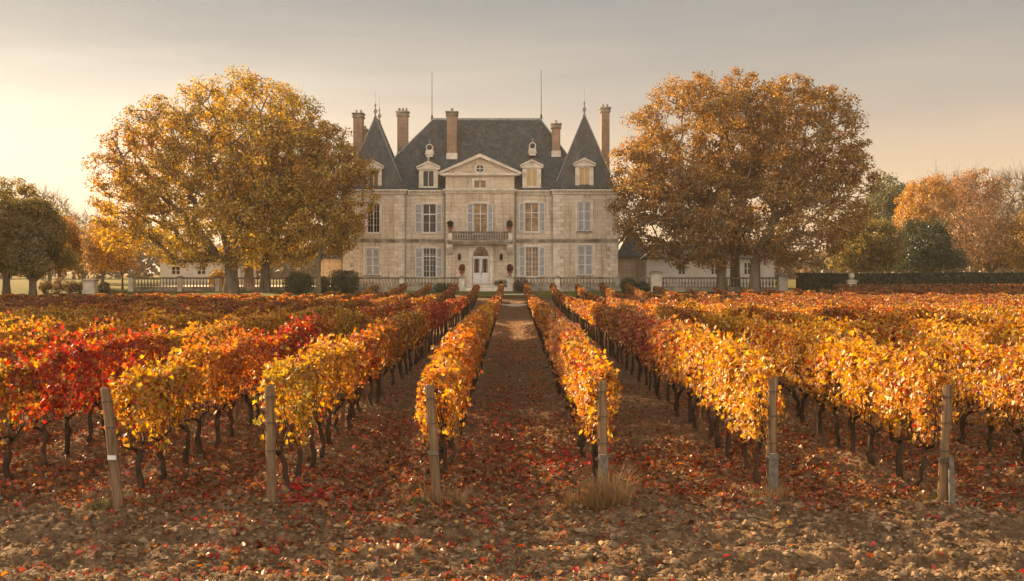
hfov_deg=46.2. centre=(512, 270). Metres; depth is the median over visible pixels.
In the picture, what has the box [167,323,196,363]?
grapevine
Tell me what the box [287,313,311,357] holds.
grapevine
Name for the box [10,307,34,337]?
grapevine
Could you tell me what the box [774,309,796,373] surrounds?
grapevine
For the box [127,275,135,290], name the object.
stone pier
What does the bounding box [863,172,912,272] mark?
conifer grove tree
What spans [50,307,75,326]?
grapevine
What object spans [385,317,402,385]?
grapevine
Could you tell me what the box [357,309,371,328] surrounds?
grapevine
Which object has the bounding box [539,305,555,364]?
grapevine
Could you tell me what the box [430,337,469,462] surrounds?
grapevine
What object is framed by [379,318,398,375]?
grapevine
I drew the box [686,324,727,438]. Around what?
grapevine
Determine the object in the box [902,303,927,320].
grapevine
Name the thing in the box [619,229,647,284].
outbuilding
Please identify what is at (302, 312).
grapevine
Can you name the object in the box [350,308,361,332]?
grapevine
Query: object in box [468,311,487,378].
grapevine
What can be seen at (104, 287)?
lawn shrub
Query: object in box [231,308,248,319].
grapevine
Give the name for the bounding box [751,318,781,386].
grapevine
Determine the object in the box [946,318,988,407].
grapevine
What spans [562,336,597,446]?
grapevine
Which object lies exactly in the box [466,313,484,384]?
grapevine
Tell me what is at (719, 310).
grapevine
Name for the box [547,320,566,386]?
grapevine
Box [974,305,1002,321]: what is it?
grapevine
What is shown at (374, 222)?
window
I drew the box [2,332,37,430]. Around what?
grapevine
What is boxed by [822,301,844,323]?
grapevine
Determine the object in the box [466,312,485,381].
grapevine
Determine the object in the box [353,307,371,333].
grapevine
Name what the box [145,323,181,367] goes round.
grapevine
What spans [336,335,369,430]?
grapevine
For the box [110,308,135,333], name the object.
grapevine
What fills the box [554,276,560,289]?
stone pier
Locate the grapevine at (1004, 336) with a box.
[988,319,1023,423]
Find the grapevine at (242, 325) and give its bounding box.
[224,314,248,336]
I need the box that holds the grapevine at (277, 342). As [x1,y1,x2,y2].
[254,329,291,383]
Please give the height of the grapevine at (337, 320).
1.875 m
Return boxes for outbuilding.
[156,248,255,285]
[316,234,342,281]
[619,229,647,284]
[639,241,776,286]
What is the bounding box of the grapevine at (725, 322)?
[719,313,738,364]
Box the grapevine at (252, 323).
[240,314,258,381]
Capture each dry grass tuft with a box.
[416,480,472,507]
[555,478,602,507]
[568,458,656,512]
[738,480,795,499]
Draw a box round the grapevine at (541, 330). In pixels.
[537,309,544,352]
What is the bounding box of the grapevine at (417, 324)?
[400,306,419,370]
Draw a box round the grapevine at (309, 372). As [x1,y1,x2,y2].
[274,347,319,477]
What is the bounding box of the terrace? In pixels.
[155,285,771,287]
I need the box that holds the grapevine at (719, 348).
[704,328,754,459]
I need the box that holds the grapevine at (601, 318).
[599,306,614,354]
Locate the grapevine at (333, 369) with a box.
[301,333,343,458]
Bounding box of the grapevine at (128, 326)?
[114,315,144,371]
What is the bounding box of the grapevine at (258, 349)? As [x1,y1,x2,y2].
[230,328,272,425]
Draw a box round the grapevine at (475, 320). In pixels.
[461,311,484,391]
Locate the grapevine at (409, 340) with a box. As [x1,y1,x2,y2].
[395,313,414,373]
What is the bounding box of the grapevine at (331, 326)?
[322,313,339,342]
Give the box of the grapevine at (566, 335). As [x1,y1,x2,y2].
[557,323,590,424]
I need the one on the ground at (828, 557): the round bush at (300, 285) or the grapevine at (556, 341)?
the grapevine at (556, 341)
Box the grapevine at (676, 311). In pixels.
[672,308,686,319]
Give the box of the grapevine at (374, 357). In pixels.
[348,324,380,412]
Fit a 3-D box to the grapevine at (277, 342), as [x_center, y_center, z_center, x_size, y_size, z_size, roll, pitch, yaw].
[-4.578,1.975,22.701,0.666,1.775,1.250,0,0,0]
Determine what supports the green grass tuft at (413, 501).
on the ground at (828, 557)
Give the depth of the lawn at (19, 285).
104.58 m
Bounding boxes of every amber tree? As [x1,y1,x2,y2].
[52,213,85,289]
[79,214,147,289]
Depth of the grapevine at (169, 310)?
36.71 m
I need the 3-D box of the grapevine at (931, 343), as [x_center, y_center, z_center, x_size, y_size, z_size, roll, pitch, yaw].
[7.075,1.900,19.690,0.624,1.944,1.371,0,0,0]
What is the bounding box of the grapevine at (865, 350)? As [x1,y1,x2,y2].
[844,327,902,465]
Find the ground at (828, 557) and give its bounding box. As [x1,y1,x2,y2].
[0,273,1023,580]
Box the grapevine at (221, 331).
[205,317,233,389]
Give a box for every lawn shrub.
[38,280,49,292]
[47,277,68,292]
[61,279,76,292]
[72,282,82,292]
[98,282,110,292]
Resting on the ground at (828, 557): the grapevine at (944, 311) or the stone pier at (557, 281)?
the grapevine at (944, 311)
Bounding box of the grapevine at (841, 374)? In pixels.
[828,330,879,454]
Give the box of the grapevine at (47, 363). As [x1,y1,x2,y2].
[10,340,71,465]
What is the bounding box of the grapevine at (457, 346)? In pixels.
[433,331,472,446]
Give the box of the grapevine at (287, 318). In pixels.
[273,307,294,333]
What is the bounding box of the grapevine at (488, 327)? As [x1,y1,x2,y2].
[472,315,490,373]
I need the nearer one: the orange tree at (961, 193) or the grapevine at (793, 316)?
the grapevine at (793, 316)
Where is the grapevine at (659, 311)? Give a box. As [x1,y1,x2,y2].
[657,305,669,317]
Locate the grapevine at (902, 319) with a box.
[889,308,915,379]
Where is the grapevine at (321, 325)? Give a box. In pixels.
[300,309,326,348]
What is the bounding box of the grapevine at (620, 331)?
[618,303,636,370]
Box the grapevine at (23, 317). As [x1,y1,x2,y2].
[6,307,36,337]
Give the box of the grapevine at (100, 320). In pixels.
[83,314,114,366]
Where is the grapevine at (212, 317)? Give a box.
[205,312,218,324]
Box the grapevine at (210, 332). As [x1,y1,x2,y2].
[189,321,221,394]
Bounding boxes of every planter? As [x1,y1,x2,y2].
[447,220,453,230]
[458,264,464,275]
[506,220,512,230]
[506,264,513,275]
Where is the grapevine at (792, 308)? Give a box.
[783,306,800,312]
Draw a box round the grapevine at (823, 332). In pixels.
[813,316,841,389]
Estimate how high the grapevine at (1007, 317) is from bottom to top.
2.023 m
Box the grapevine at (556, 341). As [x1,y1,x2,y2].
[550,322,573,401]
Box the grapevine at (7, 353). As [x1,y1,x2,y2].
[0,338,15,403]
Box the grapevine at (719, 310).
[718,306,729,333]
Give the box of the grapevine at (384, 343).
[359,317,389,402]
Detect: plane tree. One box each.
[81,70,311,293]
[194,64,334,286]
[218,94,355,292]
[292,120,380,293]
[603,70,764,290]
[671,66,827,286]
[714,73,885,291]
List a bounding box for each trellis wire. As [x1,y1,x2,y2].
[0,320,292,435]
[119,348,293,456]
[275,327,438,449]
[600,330,766,443]
[776,358,940,453]
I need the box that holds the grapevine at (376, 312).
[362,306,378,326]
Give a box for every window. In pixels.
[171,267,179,273]
[197,267,205,273]
[366,204,380,233]
[421,204,436,233]
[423,248,435,276]
[472,204,488,234]
[473,181,486,188]
[524,203,539,232]
[526,247,537,275]
[678,264,684,273]
[711,263,716,273]
[744,263,750,273]
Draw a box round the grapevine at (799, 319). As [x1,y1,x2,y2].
[793,311,814,349]
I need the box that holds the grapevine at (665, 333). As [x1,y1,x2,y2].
[658,315,686,410]
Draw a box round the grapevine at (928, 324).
[917,312,951,397]
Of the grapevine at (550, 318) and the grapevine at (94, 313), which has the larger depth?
the grapevine at (94, 313)
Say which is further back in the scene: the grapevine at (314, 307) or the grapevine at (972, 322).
the grapevine at (314, 307)
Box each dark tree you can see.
[0,176,44,294]
[0,195,80,295]
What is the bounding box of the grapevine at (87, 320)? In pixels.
[72,312,99,332]
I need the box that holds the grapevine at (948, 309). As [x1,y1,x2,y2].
[939,307,961,315]
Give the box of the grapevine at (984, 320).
[975,309,1001,379]
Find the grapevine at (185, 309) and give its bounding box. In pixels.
[173,307,194,316]
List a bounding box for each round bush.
[282,271,315,293]
[315,276,328,292]
[620,278,637,292]
[636,281,649,291]
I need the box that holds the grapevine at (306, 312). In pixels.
[294,310,310,331]
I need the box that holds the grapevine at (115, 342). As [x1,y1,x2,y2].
[90,327,139,436]
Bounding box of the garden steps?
[465,288,506,290]
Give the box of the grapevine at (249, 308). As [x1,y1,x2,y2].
[237,306,254,317]
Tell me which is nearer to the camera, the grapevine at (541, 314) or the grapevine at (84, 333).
the grapevine at (84, 333)
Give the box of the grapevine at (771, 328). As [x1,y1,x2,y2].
[760,317,799,413]
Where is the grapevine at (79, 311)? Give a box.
[70,309,89,317]
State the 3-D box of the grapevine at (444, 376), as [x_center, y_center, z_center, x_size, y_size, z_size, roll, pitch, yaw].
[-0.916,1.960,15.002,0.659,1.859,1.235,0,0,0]
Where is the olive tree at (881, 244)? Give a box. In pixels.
[821,218,909,272]
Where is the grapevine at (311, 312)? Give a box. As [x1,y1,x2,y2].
[299,309,317,317]
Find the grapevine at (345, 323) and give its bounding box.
[332,310,350,339]
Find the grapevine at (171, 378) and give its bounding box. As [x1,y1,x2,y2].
[129,353,189,483]
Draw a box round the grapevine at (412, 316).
[401,313,417,374]
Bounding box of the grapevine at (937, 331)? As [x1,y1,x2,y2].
[932,314,970,371]
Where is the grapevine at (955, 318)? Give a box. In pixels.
[944,310,972,359]
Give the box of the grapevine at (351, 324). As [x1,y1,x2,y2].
[331,307,356,339]
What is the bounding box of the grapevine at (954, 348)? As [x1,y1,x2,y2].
[935,330,992,445]
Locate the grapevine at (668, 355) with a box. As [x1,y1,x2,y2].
[661,318,694,417]
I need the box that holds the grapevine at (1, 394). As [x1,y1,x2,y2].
[0,370,9,435]
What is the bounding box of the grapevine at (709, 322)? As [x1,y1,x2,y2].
[704,310,726,337]
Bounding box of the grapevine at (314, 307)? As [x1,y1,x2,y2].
[306,306,322,320]
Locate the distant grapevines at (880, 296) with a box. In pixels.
[0,282,1023,351]
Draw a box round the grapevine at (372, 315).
[359,307,375,328]
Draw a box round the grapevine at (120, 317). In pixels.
[100,310,127,335]
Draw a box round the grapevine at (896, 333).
[881,322,919,421]
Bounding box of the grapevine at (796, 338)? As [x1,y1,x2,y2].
[783,320,822,425]
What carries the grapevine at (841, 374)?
on the ground at (828, 557)
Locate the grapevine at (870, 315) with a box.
[861,308,888,344]
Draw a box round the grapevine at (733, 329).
[722,310,749,341]
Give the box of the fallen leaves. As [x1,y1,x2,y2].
[0,298,1023,580]
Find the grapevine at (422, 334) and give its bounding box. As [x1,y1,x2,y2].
[412,304,426,361]
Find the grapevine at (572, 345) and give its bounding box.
[557,331,595,439]
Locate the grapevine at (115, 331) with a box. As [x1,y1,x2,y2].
[90,317,127,388]
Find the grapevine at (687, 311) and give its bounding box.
[681,307,701,323]
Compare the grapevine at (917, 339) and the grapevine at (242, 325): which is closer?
the grapevine at (917, 339)
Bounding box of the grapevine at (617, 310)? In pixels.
[613,300,628,363]
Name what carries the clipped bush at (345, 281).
on the lawn at (19, 285)
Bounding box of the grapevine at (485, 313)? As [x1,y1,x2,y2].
[471,305,489,373]
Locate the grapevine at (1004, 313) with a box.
[990,302,1018,317]
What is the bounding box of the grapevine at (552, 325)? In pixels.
[546,314,571,390]
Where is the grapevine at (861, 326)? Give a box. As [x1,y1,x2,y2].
[848,314,885,408]
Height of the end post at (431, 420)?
1.515 m
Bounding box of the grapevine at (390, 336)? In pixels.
[372,317,394,397]
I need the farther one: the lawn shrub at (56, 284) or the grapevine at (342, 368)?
the lawn shrub at (56, 284)
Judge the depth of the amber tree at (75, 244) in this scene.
112.05 m
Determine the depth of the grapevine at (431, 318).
38.69 m
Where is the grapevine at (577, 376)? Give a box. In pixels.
[566,348,619,470]
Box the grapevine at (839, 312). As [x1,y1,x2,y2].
[831,304,852,323]
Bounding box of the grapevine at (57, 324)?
[35,314,71,381]
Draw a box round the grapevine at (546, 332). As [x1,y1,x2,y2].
[543,314,563,363]
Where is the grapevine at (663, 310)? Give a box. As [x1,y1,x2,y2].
[659,305,675,321]
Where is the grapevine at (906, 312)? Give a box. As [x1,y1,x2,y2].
[893,305,916,326]
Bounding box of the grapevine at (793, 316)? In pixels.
[784,307,812,373]
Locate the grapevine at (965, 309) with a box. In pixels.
[950,308,975,326]
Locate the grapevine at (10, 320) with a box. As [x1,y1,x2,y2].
[0,310,20,340]
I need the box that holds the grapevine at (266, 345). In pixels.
[241,328,275,420]
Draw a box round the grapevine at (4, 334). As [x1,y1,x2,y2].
[0,323,19,355]
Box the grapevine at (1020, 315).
[1007,308,1023,321]
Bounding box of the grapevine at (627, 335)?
[621,308,642,374]
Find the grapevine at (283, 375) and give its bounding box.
[251,352,313,487]
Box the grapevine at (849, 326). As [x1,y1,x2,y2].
[838,312,869,393]
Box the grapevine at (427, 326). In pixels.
[419,314,429,359]
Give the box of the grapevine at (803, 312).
[797,307,814,318]
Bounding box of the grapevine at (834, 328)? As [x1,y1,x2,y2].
[824,316,854,397]
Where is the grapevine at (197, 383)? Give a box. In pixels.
[157,347,210,467]
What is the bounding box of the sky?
[0,0,1023,272]
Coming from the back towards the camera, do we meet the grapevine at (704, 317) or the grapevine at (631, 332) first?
the grapevine at (704, 317)
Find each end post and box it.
[100,386,123,509]
[264,384,276,504]
[425,384,441,501]
[595,380,610,494]
[764,377,779,493]
[937,385,955,504]
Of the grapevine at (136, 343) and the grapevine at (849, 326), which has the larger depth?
the grapevine at (849, 326)
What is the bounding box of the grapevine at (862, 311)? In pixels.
[852,302,879,360]
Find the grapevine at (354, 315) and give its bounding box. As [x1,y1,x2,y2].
[344,308,358,332]
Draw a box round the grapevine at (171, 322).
[152,309,181,360]
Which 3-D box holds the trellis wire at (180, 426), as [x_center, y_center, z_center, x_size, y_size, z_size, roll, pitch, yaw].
[-4.600,1.850,36.820,0.029,0.704,45.600,0,0,0]
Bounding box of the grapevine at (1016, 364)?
[1013,345,1023,406]
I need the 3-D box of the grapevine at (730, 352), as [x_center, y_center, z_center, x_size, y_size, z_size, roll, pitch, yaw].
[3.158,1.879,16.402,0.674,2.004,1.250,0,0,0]
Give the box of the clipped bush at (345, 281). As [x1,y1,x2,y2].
[327,269,359,293]
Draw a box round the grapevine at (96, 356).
[58,337,115,445]
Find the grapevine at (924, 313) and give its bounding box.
[911,307,943,332]
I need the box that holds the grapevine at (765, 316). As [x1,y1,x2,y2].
[760,309,782,323]
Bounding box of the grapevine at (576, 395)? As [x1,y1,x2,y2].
[569,341,604,457]
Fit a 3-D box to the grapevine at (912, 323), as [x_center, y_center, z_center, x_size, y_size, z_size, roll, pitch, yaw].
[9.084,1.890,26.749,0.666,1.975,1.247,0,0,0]
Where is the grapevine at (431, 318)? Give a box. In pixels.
[422,309,432,354]
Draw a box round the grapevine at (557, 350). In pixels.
[554,322,580,409]
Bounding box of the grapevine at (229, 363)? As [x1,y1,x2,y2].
[196,336,247,447]
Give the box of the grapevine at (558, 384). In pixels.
[551,318,568,394]
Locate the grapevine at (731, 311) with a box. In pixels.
[727,307,741,319]
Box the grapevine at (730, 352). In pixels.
[717,333,767,469]
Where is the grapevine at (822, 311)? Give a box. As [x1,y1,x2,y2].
[815,302,834,317]
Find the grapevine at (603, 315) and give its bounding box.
[602,309,616,356]
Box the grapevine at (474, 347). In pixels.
[454,327,478,389]
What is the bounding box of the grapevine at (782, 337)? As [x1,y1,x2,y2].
[771,319,808,417]
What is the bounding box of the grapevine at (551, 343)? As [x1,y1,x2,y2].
[550,317,573,397]
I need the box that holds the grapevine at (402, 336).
[383,311,406,383]
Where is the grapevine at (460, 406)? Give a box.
[425,348,469,472]
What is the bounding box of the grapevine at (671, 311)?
[667,307,679,321]
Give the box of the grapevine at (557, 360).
[554,322,582,415]
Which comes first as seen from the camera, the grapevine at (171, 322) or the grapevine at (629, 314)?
the grapevine at (171, 322)
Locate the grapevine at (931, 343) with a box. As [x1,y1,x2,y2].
[919,328,969,430]
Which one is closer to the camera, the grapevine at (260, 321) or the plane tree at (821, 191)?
the grapevine at (260, 321)
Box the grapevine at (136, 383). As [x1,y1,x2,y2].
[100,354,171,493]
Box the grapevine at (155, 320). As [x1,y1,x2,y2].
[141,308,171,362]
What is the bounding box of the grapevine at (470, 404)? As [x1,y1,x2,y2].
[444,332,474,434]
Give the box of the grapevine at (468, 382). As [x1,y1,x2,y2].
[435,333,471,413]
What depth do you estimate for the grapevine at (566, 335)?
21.25 m
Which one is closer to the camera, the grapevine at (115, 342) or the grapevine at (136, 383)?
the grapevine at (136, 383)
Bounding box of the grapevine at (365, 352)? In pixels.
[345,327,373,420]
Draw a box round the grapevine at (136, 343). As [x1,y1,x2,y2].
[108,326,156,428]
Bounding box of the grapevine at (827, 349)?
[814,332,858,448]
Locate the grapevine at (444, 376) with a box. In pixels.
[411,356,464,475]
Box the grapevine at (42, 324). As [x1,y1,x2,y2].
[20,314,55,335]
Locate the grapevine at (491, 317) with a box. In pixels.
[484,309,492,355]
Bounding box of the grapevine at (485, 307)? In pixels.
[478,306,491,333]
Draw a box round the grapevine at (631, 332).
[626,308,648,382]
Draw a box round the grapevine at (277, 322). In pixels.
[262,309,284,369]
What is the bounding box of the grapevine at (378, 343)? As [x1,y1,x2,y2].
[358,329,383,408]
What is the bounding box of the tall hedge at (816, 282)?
[795,272,1023,292]
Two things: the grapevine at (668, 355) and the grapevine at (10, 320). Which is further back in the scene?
the grapevine at (10, 320)
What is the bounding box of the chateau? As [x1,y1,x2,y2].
[343,96,619,286]
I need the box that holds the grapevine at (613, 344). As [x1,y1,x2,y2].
[605,309,618,357]
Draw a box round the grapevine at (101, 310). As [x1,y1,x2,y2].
[89,308,112,317]
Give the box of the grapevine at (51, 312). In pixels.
[37,304,66,322]
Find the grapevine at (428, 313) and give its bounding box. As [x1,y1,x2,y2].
[421,311,430,357]
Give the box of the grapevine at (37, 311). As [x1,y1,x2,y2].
[22,308,49,317]
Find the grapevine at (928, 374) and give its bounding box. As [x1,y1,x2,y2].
[887,342,958,490]
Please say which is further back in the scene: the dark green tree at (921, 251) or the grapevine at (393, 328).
the dark green tree at (921, 251)
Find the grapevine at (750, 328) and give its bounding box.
[741,314,772,402]
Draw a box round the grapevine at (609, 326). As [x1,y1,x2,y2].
[606,311,619,359]
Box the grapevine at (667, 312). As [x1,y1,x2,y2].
[663,307,677,322]
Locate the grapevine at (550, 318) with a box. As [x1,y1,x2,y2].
[542,309,563,377]
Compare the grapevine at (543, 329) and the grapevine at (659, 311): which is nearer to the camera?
the grapevine at (543, 329)
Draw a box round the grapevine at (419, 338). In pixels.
[410,306,423,364]
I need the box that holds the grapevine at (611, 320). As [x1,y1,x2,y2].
[607,302,621,361]
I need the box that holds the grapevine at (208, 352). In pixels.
[171,330,225,457]
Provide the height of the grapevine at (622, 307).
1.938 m
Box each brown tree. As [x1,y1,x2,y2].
[929,192,1023,272]
[999,208,1023,272]
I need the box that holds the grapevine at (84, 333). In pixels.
[61,324,99,400]
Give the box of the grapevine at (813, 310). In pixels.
[805,307,821,316]
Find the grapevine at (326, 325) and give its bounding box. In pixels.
[309,314,335,346]
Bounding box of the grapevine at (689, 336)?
[679,322,715,428]
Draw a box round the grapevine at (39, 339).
[17,322,57,422]
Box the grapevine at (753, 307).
[746,301,767,334]
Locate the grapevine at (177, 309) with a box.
[165,307,185,331]
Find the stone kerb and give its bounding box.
[501,304,526,306]
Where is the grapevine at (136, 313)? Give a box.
[124,307,149,320]
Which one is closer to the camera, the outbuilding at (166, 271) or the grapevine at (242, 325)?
the grapevine at (242, 325)
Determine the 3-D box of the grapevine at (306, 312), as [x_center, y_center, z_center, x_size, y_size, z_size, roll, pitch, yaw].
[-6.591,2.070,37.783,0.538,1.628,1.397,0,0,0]
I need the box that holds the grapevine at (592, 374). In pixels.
[575,349,622,482]
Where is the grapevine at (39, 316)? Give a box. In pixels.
[20,306,50,335]
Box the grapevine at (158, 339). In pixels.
[123,323,169,372]
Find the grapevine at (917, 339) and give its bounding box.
[898,323,946,425]
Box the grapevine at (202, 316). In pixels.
[186,307,211,327]
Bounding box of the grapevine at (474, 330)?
[453,324,480,388]
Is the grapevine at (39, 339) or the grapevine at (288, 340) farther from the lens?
the grapevine at (288, 340)
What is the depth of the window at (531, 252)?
111.23 m
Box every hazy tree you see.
[72,246,89,281]
[78,216,129,283]
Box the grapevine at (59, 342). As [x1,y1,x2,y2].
[36,322,80,410]
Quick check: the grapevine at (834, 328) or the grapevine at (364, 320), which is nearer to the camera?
the grapevine at (834, 328)
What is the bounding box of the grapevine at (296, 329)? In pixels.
[277,313,304,399]
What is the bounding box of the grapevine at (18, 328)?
[0,319,38,356]
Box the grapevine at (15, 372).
[0,354,45,480]
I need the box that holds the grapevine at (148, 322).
[127,314,155,370]
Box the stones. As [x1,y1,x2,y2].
[0,377,1023,580]
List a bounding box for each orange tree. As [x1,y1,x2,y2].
[888,172,965,271]
[931,158,1011,271]
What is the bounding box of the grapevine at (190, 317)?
[176,306,201,328]
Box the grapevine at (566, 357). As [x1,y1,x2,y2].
[561,332,589,403]
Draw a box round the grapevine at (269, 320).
[254,309,275,336]
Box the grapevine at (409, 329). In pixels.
[390,310,411,378]
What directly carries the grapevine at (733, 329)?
on the ground at (828, 557)
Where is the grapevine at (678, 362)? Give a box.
[670,318,704,423]
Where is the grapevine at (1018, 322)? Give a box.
[1008,313,1023,334]
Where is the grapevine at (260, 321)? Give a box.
[242,310,268,376]
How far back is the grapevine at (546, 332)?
29.28 m
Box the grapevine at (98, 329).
[82,317,114,377]
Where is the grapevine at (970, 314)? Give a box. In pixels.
[963,310,987,320]
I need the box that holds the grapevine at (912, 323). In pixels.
[903,311,931,346]
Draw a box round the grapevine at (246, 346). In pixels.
[217,326,254,437]
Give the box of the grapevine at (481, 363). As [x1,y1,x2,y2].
[471,309,488,368]
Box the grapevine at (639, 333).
[635,310,659,390]
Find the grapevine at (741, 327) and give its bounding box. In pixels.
[734,311,760,345]
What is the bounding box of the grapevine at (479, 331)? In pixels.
[466,318,482,390]
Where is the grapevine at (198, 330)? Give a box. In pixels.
[177,319,210,387]
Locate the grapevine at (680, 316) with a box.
[677,304,692,322]
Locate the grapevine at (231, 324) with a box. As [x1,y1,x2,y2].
[214,315,241,389]
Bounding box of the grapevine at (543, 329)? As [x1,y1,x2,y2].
[542,314,552,368]
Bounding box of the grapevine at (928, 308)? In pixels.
[919,305,938,311]
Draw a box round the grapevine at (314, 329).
[298,314,319,352]
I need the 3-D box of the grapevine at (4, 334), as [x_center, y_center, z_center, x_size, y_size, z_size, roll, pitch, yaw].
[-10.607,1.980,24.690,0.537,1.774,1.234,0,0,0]
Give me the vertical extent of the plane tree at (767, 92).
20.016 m
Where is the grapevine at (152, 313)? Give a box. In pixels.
[137,311,158,321]
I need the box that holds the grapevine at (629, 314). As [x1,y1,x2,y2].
[620,305,638,375]
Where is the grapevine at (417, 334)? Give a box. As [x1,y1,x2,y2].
[408,308,421,366]
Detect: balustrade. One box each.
[133,277,176,290]
[182,277,214,290]
[220,277,259,291]
[270,277,338,291]
[352,277,399,291]
[404,277,458,290]
[513,277,554,290]
[559,277,614,290]
[619,277,650,291]
[662,277,716,291]
[726,277,777,291]
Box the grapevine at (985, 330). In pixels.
[964,316,1014,409]
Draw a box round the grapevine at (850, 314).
[841,305,866,322]
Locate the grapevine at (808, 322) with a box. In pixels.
[801,312,831,365]
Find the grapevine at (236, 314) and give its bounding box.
[226,312,241,334]
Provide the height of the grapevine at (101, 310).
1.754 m
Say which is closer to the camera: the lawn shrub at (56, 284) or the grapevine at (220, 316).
the grapevine at (220, 316)
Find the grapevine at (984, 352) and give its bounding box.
[957,337,1023,453]
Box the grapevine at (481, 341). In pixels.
[453,320,484,399]
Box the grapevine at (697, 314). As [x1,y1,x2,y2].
[692,307,712,374]
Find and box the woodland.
[0,227,1023,278]
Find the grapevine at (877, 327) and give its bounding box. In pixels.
[864,315,904,379]
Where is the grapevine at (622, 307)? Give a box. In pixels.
[613,304,633,356]
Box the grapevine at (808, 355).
[796,329,838,435]
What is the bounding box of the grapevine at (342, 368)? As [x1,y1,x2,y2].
[314,334,355,444]
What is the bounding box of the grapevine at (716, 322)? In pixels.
[710,310,736,336]
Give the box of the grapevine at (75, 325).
[51,314,86,375]
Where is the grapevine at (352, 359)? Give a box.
[321,334,357,434]
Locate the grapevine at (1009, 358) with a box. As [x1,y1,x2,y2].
[981,335,1023,465]
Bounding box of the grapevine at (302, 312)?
[290,311,306,322]
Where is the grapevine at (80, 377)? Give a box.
[35,332,95,456]
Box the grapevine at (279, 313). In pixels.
[269,307,289,360]
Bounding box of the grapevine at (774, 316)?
[766,306,789,372]
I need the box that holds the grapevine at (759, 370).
[727,345,787,482]
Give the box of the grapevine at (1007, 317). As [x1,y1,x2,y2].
[991,308,1022,341]
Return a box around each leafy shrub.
[207,269,224,286]
[433,282,457,291]
[494,279,506,286]
[512,277,528,291]
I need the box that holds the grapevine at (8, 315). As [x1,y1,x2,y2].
[0,312,20,328]
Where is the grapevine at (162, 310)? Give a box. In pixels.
[146,309,169,329]
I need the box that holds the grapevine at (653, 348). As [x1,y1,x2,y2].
[649,322,667,398]
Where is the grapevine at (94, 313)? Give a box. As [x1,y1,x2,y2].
[81,308,101,318]
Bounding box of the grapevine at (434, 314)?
[419,307,436,352]
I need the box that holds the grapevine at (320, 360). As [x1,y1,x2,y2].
[286,337,332,469]
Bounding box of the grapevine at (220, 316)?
[211,309,226,325]
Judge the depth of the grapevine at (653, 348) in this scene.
25.39 m
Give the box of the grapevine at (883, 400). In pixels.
[868,341,933,477]
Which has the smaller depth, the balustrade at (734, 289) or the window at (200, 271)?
the balustrade at (734, 289)
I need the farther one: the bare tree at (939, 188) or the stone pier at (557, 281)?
the bare tree at (939, 188)
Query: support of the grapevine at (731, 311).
on the ground at (828, 557)
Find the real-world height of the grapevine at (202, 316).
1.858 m
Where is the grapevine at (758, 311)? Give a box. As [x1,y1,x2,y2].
[755,303,772,322]
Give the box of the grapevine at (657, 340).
[652,314,679,402]
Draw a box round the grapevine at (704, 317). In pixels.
[697,306,720,335]
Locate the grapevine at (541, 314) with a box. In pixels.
[539,307,554,364]
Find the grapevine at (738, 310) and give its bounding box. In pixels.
[732,307,750,323]
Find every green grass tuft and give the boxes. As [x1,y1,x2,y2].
[86,493,112,511]
[140,496,172,509]
[248,492,272,508]
[400,494,425,505]
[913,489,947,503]
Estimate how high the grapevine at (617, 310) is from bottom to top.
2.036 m
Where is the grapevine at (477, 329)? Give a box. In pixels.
[454,318,483,406]
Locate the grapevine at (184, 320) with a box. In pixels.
[166,311,190,343]
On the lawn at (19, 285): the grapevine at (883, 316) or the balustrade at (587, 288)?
the balustrade at (587, 288)
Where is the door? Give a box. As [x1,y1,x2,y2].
[472,256,488,282]
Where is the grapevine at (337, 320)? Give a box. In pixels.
[323,310,344,341]
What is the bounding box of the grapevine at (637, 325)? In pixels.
[633,309,657,385]
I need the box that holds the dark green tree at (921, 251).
[881,216,968,274]
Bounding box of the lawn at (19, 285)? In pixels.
[0,275,950,304]
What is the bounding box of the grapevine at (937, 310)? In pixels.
[928,306,952,314]
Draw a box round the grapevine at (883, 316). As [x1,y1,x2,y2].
[874,306,906,344]
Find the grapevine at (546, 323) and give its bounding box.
[543,307,564,375]
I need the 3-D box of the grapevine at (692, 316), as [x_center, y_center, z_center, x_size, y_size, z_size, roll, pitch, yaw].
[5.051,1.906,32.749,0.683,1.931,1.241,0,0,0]
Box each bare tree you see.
[34,178,85,283]
[65,203,117,278]
[917,167,959,271]
[979,158,1023,272]
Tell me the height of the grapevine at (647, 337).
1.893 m
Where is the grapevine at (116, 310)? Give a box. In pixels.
[102,308,123,314]
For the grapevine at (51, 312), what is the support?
on the ground at (828, 557)
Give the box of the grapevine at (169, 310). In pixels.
[159,307,175,317]
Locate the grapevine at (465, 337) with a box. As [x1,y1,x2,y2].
[448,323,474,422]
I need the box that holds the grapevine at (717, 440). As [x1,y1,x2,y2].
[694,330,739,449]
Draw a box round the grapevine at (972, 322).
[957,312,989,359]
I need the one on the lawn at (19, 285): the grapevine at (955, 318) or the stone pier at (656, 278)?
the stone pier at (656, 278)
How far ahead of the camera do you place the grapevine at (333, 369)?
17.66 m
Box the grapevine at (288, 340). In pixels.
[269,329,295,369]
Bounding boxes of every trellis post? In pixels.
[114,347,118,434]
[234,346,238,437]
[341,377,344,431]
[380,335,382,393]
[456,416,458,433]
[576,405,578,436]
[611,334,612,356]
[629,322,631,371]
[656,347,659,394]
[699,351,703,433]
[814,367,818,435]
[935,383,938,431]
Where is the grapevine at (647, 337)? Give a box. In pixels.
[641,314,666,393]
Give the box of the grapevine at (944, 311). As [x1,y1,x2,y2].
[930,308,957,371]
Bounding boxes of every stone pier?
[81,279,98,293]
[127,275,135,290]
[176,276,182,290]
[214,276,219,290]
[398,276,404,283]
[458,276,465,290]
[506,276,513,290]
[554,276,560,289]
[614,276,620,290]
[649,271,662,291]
[776,275,788,290]
[845,273,857,285]
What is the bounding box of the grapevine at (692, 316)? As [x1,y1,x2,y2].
[684,304,705,367]

